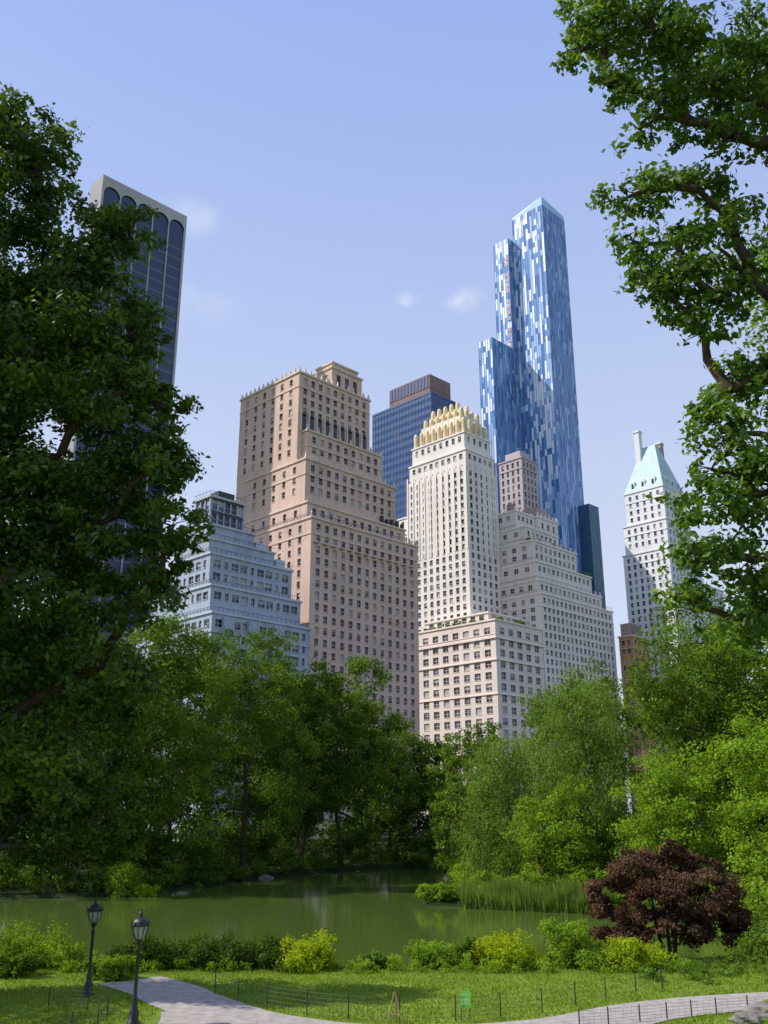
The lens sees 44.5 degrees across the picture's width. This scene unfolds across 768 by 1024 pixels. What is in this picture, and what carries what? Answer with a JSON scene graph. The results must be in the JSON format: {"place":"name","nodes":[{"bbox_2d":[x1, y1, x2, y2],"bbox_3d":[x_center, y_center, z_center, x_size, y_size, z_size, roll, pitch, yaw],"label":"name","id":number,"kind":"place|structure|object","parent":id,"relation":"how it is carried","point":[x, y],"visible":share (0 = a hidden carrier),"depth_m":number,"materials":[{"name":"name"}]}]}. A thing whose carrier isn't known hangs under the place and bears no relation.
{"place":"outdoors","nodes":[
{"label":"outdoors","id":0,"kind":"place"},
{"bbox_2d":[0,868,758,966],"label":"pond water","id":1,"kind":"structure","parent":0,"point":[385,912],"depth_m":80.87,"materials":[{"name":"green liquid"}]},
{"bbox_2d":[0,825,767,1023],"bbox_3d":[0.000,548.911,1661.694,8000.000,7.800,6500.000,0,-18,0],"label":"ground","id":2,"kind":"structure","parent":0,"point":[13,892],"depth_m":43.90,"materials":[{"name":"green plant"}]},
{"bbox_2d":[0,951,44,978],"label":"viburnum bush","id":3,"kind":"object","parent":2,"relation":"on","point":[29,962],"visible":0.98,"depth_m":46.72,"materials":[{"name":"green plant"}]},
{"bbox_2d":[0,917,94,968],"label":"viburnum bush","id":4,"kind":"object","parent":2,"relation":"on","point":[12,947],"visible":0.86,"depth_m":49.95,"materials":[{"name":"green plant"}]},
{"bbox_2d":[0,692,96,871],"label":"oak tree","id":5,"kind":"object","parent":2,"relation":"on","point":[38,817],"depth_m":114.09,"materials":[{"name":"green plant"}]},
{"bbox_2d":[47,987,109,1023],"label":"wire fence","id":6,"kind":"object","parent":2,"relation":"on","point":[106,1009],"visible":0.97,"depth_m":37.91,"materials":[{"name":"metal"}]},
{"bbox_2d":[0,594,168,886],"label":"oak tree","id":7,"kind":"object","parent":2,"relation":"on","point":[61,833],"visible":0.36,"depth_m":44.69,"materials":[{"name":"green plant"}]},
{"bbox_2d":[13,632,160,887],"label":"oak tree","id":8,"kind":"object","parent":2,"relation":"on","point":[108,754],"visible":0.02,"depth_m":108.53,"materials":[{"name":"green plant"}]},
{"bbox_2d":[81,896,103,996],"bbox_3d":[-13.200,19.615,42.404,0.760,4.260,0.760,0,-18,0],"label":"street lamp","id":9,"kind":"object","parent":2,"relation":"on","point":[95,910],"visible":0.98,"depth_m":42.51,"materials":[{"name":"metal"}]},
{"bbox_2d":[27,174,186,837],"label":"office tower","id":10,"kind":"structure","parent":2,"relation":"on","point":[162,276],"depth_m":319.36,"materials":[{"name":"glass"}]},
{"bbox_2d":[78,954,140,981],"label":"viburnum bush","id":11,"kind":"object","parent":2,"relation":"on","point":[120,968],"visible":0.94,"depth_m":45.87,"materials":[{"name":"green plant"}]},
{"bbox_2d":[0,81,219,823],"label":"maple tree","id":12,"kind":"object","parent":2,"relation":"on","point":[59,499],"visible":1,"depth_m":27.55,"materials":[{"name":"green plant"}]},
{"bbox_2d":[103,862,150,897],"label":"forsythia bush","id":13,"kind":"object","parent":2,"relation":"on","point":[122,881],"visible":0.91,"depth_m":101.74,"materials":[{"name":"green plant"}]},
{"bbox_2d":[126,908,149,1023],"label":"street lamp","id":14,"kind":"object","parent":2,"relation":"on","point":[140,924],"visible":1,"depth_m":36.62,"materials":[{"name":"metal"}]},
{"bbox_2d":[105,931,179,969],"bbox_3d":[-12.775,23.523,49.904,4.251,2.453,3.033,0,-18,0],"label":"boxwood hedge","id":15,"kind":"object","parent":2,"relation":"on","point":[148,951],"visible":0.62,"depth_m":49.32,"materials":[{"name":"green plant"}]},
{"bbox_2d":[131,884,160,897],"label":"forsythia bush","id":16,"kind":"object","parent":2,"relation":"on","point":[144,892],"visible":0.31,"depth_m":101.34,"materials":[{"name":"green plant"}]},
{"bbox_2d":[78,609,242,884],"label":"elm tree","id":17,"kind":"object","parent":2,"relation":"on","point":[177,667],"visible":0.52,"depth_m":117.79,"materials":[{"name":"green plant"}]},
{"bbox_2d":[118,651,255,867],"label":"oak tree","id":18,"kind":"object","parent":2,"relation":"on","point":[188,809],"visible":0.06,"depth_m":138.80,"materials":[{"name":"green plant"}]},
{"bbox_2d":[153,929,244,970],"bbox_3d":[-9.777,23.532,50.001,5.378,2.484,3.505,0,-18,0],"label":"boxwood hedge","id":19,"kind":"object","parent":2,"relation":"on","point":[198,951],"visible":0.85,"depth_m":49.55,"materials":[{"name":"green plant"}]},
{"bbox_2d":[157,1008,257,1023],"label":"footpath","id":20,"kind":"structure","parent":2,"relation":"on","point":[237,1016],"depth_m":37.10,"materials":[{"name":"concrete"}]},
{"bbox_2d":[123,490,311,840],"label":"gray apartment building","id":21,"kind":"structure","parent":2,"relation":"on","point":[237,580],"depth_m":237.24,"materials":[{"name":"brick"}]},
{"bbox_2d":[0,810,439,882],"bbox_3d":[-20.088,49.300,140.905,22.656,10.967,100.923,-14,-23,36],"label":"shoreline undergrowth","id":22,"kind":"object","parent":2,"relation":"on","point":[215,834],"visible":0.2,"depth_m":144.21,"materials":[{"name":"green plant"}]},
{"bbox_2d":[0,823,447,894],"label":"shoreline undergrowth","id":23,"kind":"object","parent":2,"relation":"on","point":[203,854],"visible":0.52,"depth_m":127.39,"materials":[{"name":"green plant"}]},
{"bbox_2d":[166,624,329,879],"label":"elm tree","id":24,"kind":"object","parent":2,"relation":"on","point":[274,733],"visible":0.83,"depth_m":132.80,"materials":[{"name":"green plant"}]},
{"bbox_2d":[219,930,291,971],"bbox_3d":[-6.615,23.441,49.675,4.423,2.359,2.729,-5,-19,16],"label":"boxwood hedge","id":25,"kind":"object","parent":2,"relation":"on","point":[266,951],"visible":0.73,"depth_m":49.33,"materials":[{"name":"green plant"}]},
{"bbox_2d":[216,658,313,860],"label":"oak tree","id":26,"kind":"object","parent":2,"relation":"on","point":[248,783],"visible":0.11,"depth_m":156.97,"materials":[{"name":"green plant"}]},
{"bbox_2d":[259,874,273,877],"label":"rock","id":27,"kind":"object","parent":2,"relation":"on","point":[264,876],"visible":0.53,"depth_m":132.73,"materials":[{"name":"grey stone"}]},
{"bbox_2d":[241,654,364,870],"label":"elm tree","id":28,"kind":"object","parent":2,"relation":"on","point":[323,730],"visible":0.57,"depth_m":146.40,"materials":[{"name":"green plant"}]},
{"bbox_2d":[269,928,343,973],"bbox_3d":[-4.223,23.227,49.009,3.806,2.468,2.836,11,-21,-30],"label":"spirea bush","id":29,"kind":"object","parent":2,"relation":"on","point":[303,954],"visible":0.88,"depth_m":48.81,"materials":[{"name":"green plant"}]},
{"bbox_2d":[236,361,420,838],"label":"brown hotel tower","id":30,"kind":"structure","parent":2,"relation":"on","point":[315,493],"depth_m":277.18,"materials":[{"name":"brick"}]},
{"bbox_2d":[286,650,406,866],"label":"elm tree","id":31,"kind":"object","parent":2,"relation":"on","point":[367,716],"visible":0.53,"depth_m":156.94,"materials":[{"name":"green plant"}]},
{"bbox_2d":[15,948,705,974],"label":"groundcover plants","id":32,"kind":"object","parent":2,"relation":"on","point":[396,959],"visible":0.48,"depth_m":48.48,"materials":[{"name":"green plant"}]},
{"bbox_2d":[359,949,391,969],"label":"fern clump","id":33,"kind":"object","parent":2,"relation":"on","point":[380,959],"visible":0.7,"depth_m":49.24,"materials":[{"name":"green plant"}]},
{"bbox_2d":[11,676,767,848],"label":"distant tree line","id":34,"kind":"object","parent":2,"relation":"on","point":[621,705],"visible":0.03,"depth_m":168.00,"materials":[{"name":"green plant"}]},
{"bbox_2d":[343,710,438,859],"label":"elm tree","id":35,"kind":"object","parent":2,"relation":"on","point":[401,764],"visible":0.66,"depth_m":168.64,"materials":[{"name":"green plant"}]},
{"bbox_2d":[386,991,402,1023],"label":"wooden sawhorse","id":36,"kind":"object","parent":2,"relation":"on","point":[396,1004],"visible":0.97,"depth_m":36.10,"materials":[{"name":"brown wood"}]},
{"bbox_2d":[372,374,455,521],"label":"blue office tower","id":37,"kind":"structure","parent":2,"relation":"on","point":[397,425],"depth_m":435.56,"materials":[{"name":"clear glass"}]},
{"bbox_2d":[398,736,462,857],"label":"ash tree","id":38,"kind":"object","parent":2,"relation":"on","point":[423,767],"visible":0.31,"depth_m":172.42,"materials":[{"name":"green plant"}]},
{"bbox_2d":[99,976,767,1023],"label":"footpath","id":39,"kind":"structure","parent":2,"relation":"on","point":[165,993],"depth_m":39.51,"materials":[{"name":"grey concrete"}]},
{"bbox_2d":[403,938,464,968],"bbox_3d":[2.682,23.737,50.145,3.365,1.732,2.543,0,-18,0],"label":"fern clump","id":40,"kind":"object","parent":2,"relation":"on","point":[436,952],"visible":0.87,"depth_m":49.77,"materials":[{"name":"green plant"}]},
{"bbox_2d":[413,882,458,902],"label":"waterside bush","id":41,"kind":"object","parent":2,"relation":"on","point":[439,891],"visible":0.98,"depth_m":91.67,"materials":[{"name":"green plant"}]},
{"bbox_2d":[214,967,664,1022],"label":"wire fence","id":42,"kind":"object","parent":2,"relation":"on","point":[447,1002],"visible":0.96,"depth_m":38.29,"materials":[{"name":"metal"}]},
{"bbox_2d":[397,402,501,631],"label":"art deco tower","id":43,"kind":"structure","parent":2,"relation":"on","point":[450,522],"depth_m":349.99,"materials":[{"name":"beige stone"}]},
{"bbox_2d":[460,991,470,1020],"bbox_3d":[3.200,19.396,36.810,0.420,1.100,0.061,0,-18,0],"label":"notice sign","id":44,"kind":"object","parent":2,"relation":"on","point":[465,998],"visible":1,"depth_m":36.85,"materials":[{"name":"metal"}]},
{"bbox_2d":[452,935,485,965],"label":"fern clump","id":45,"kind":"object","parent":2,"relation":"on","point":[466,947],"visible":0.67,"depth_m":50.59,"materials":[{"name":"green plant"}]},
{"bbox_2d":[428,764,515,882],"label":"locust tree","id":46,"kind":"object","parent":2,"relation":"on","point":[443,805],"visible":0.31,"depth_m":117.63,"materials":[{"name":"green plant"}]},
{"bbox_2d":[422,721,528,852],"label":"ash tree","id":47,"kind":"object","parent":2,"relation":"on","point":[450,768],"visible":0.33,"depth_m":144.48,"materials":[{"name":"green plant"}]},
{"bbox_2d":[419,611,550,832],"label":"limestone building","id":48,"kind":"structure","parent":2,"relation":"on","point":[487,668],"depth_m":316.10,"materials":[{"name":"beige stone"}]},
{"bbox_2d":[423,616,524,630],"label":"roof garden","id":49,"kind":"object","parent":48,"relation":"on","point":[481,619],"visible":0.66,"depth_m":323.34,"materials":[{"name":"green plant"}]},
{"bbox_2d":[448,723,567,884],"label":"willow tree","id":50,"kind":"object","parent":2,"relation":"on","point":[507,794],"visible":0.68,"depth_m":107.68,"materials":[{"name":"green plant"}]},
{"bbox_2d":[468,928,548,972],"bbox_3d":[6.422,23.575,50.226,3.687,2.500,4.358,11,-21,-31],"label":"spirea bush","id":51,"kind":"object","parent":2,"relation":"on","point":[505,954],"visible":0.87,"depth_m":49.62,"materials":[{"name":"green plant"}]},
{"bbox_2d":[498,451,538,512],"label":"tan brick tower","id":52,"kind":"structure","parent":2,"relation":"on","point":[518,479],"depth_m":397.80,"materials":[{"name":"brown brick"}]},
{"bbox_2d":[478,197,583,571],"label":"blue glass skyscraper","id":53,"kind":"structure","parent":2,"relation":"on","point":[528,400],"depth_m":465.75,"materials":[{"name":"blue glass"}]},
{"bbox_2d":[453,873,611,913],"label":"reeds","id":54,"kind":"object","parent":2,"relation":"on","point":[564,896],"visible":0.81,"depth_m":86.10,"materials":[{"name":"green plant"}]},
{"bbox_2d":[499,774,615,888],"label":"locust tree","id":55,"kind":"object","parent":2,"relation":"on","point":[534,845],"visible":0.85,"depth_m":94.29,"materials":[{"name":"green plant"}]},
{"bbox_2d":[498,502,627,831],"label":"stepped apartment building","id":56,"kind":"structure","parent":2,"relation":"on","point":[546,587],"depth_m":345.13,"materials":[{"name":"beige brick"}]},
{"bbox_2d":[526,537,587,574],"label":"roof garden","id":57,"kind":"object","parent":56,"relation":"on","point":[581,572],"visible":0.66,"depth_m":354.73,"materials":[{"name":"green plant"}]},
{"bbox_2d":[537,917,611,970],"bbox_3d":[10.367,23.276,50.170,4.069,2.954,3.107,-10,-21,28],"label":"spirea bush","id":58,"kind":"object","parent":2,"relation":"on","point":[569,937],"visible":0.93,"depth_m":49.74,"materials":[{"name":"green plant"}]},
{"bbox_2d":[514,656,648,848],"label":"ash tree","id":59,"kind":"object","parent":2,"relation":"on","point":[606,681],"visible":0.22,"depth_m":133.71,"materials":[{"name":"green plant"}]},
{"bbox_2d":[520,672,655,878],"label":"willow tree","id":60,"kind":"object","parent":2,"relation":"on","point":[588,753],"visible":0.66,"depth_m":100.14,"materials":[{"name":"green plant"}]},
{"bbox_2d":[578,504,605,608],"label":"teal glass tower","id":61,"kind":"structure","parent":2,"relation":"on","point":[590,542],"depth_m":439.14,"materials":[{"name":"blue glass"}]},
{"bbox_2d":[428,850,767,921],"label":"shoreline undergrowth","id":62,"kind":"object","parent":2,"relation":"on","point":[458,867],"visible":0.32,"depth_m":92.42,"materials":[{"name":"green plant"}]},
{"bbox_2d":[450,826,767,893],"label":"shoreline undergrowth","id":63,"kind":"object","parent":2,"relation":"on","point":[612,852],"visible":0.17,"depth_m":95.51,"materials":[{"name":"green plant"}]},
{"bbox_2d":[601,935,672,972],"bbox_3d":[13.362,23.495,49.696,3.991,2.281,3.966,0,-18,0],"label":"spirea bush","id":64,"kind":"object","parent":2,"relation":"on","point":[631,951],"visible":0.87,"depth_m":48.88,"materials":[{"name":"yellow plant"}]},
{"bbox_2d":[617,623,657,817],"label":"brick apartment building","id":65,"kind":"structure","parent":2,"relation":"on","point":[627,638],"depth_m":356.40,"materials":[{"name":"brown brick"}]},
{"bbox_2d":[549,0,767,659],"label":"locust tree","id":66,"kind":"object","parent":2,"relation":"on","point":[598,25],"visible":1,"depth_m":19.70,"materials":[{"name":"green plant"}]},
{"bbox_2d":[622,430,704,825],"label":"white hotel tower","id":67,"kind":"structure","parent":2,"relation":"on","point":[648,529],"depth_m":409.12,"materials":[{"name":"brick"}]},
{"bbox_2d":[582,838,761,959],"bbox_3d":[17.261,23.582,56.221,10.984,7.707,6.495,0,-18,0],"label":"purple plum tree","id":68,"kind":"object","parent":2,"relation":"on","point":[670,888],"visible":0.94,"depth_m":55.57,"materials":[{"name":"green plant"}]},
{"bbox_2d":[578,995,767,1023],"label":"wire fence","id":69,"kind":"object","parent":2,"relation":"on","point":[638,1006],"visible":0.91,"depth_m":36.91,"materials":[{"name":"metal"}]},
{"bbox_2d":[606,740,746,905],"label":"locust tree","id":70,"kind":"object","parent":2,"relation":"on","point":[669,784],"visible":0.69,"depth_m":80.56,"materials":[{"name":"green plant"}]},
{"bbox_2d":[619,614,767,875],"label":"linden tree","id":71,"kind":"object","parent":2,"relation":"on","point":[701,668],"visible":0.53,"depth_m":89.19,"materials":[{"name":"green plant"}]},
{"bbox_2d":[634,574,767,870],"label":"linden tree","id":72,"kind":"object","parent":2,"relation":"on","point":[709,626],"visible":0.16,"depth_m":103.54,"materials":[{"name":"green plant"}]},
{"bbox_2d":[635,950,767,984],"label":"groundcover plants","id":73,"kind":"object","parent":2,"relation":"on","point":[698,973],"visible":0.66,"depth_m":47.79,"materials":[{"name":"green plant"}]},
{"bbox_2d":[652,622,767,850],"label":"ash tree","id":74,"kind":"object","parent":2,"relation":"on","point":[684,640],"visible":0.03,"depth_m":124.47,"materials":[{"name":"green plant"}]},
{"bbox_2d":[697,577,725,701],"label":"white apartment building","id":75,"kind":"structure","parent":2,"relation":"on","point":[720,593],"depth_m":420.36,"materials":[{"name":"brick"}]},
{"bbox_2d":[692,855,767,939],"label":"shoreline undergrowth","id":76,"kind":"object","parent":2,"relation":"on","point":[752,884],"visible":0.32,"depth_m":61.47,"materials":[{"name":"green plant"}]},
{"bbox_2d":[700,710,767,896],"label":"locust tree","id":77,"kind":"object","parent":2,"relation":"on","point":[758,776],"visible":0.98,"depth_m":71.69,"materials":[{"name":"green plant"}]},
{"bbox_2d":[729,1011,761,1023],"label":"rock","id":78,"kind":"object","parent":2,"relation":"on","point":[744,1017],"visible":0.98,"depth_m":36.22,"materials":[{"name":"grey stone"}]},
{"bbox_2d":[727,915,767,963],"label":"viburnum bush","id":79,"kind":"object","parent":2,"relation":"on","point":[760,940],"visible":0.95,"depth_m":50.87,"materials":[{"name":"green plant"}]},
{"bbox_2d":[739,1001,767,1018],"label":"rock","id":80,"kind":"object","parent":2,"relation":"on","point":[760,1008],"visible":0.52,"depth_m":37.39,"materials":[{"name":"grey stone"}]},
{"bbox_2d":[759,636,767,719],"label":"linden tree","id":81,"kind":"object","parent":2,"relation":"on","point":[763,664],"visible":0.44,"depth_m":86.01,"materials":[{"name":"green plant"}]},
{"bbox_2d":[763,957,767,979],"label":"viburnum bush","id":82,"kind":"object","parent":2,"relation":"on","point":[766,967],"visible":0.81,"depth_m":45.36,"materials":[{"name":"green plant"}]},
{"bbox_2d":[0,0,767,815],"label":"sky","id":83,"kind":"structure","parent":0,"point":[346,176],"materials":[{"name":"blue"}]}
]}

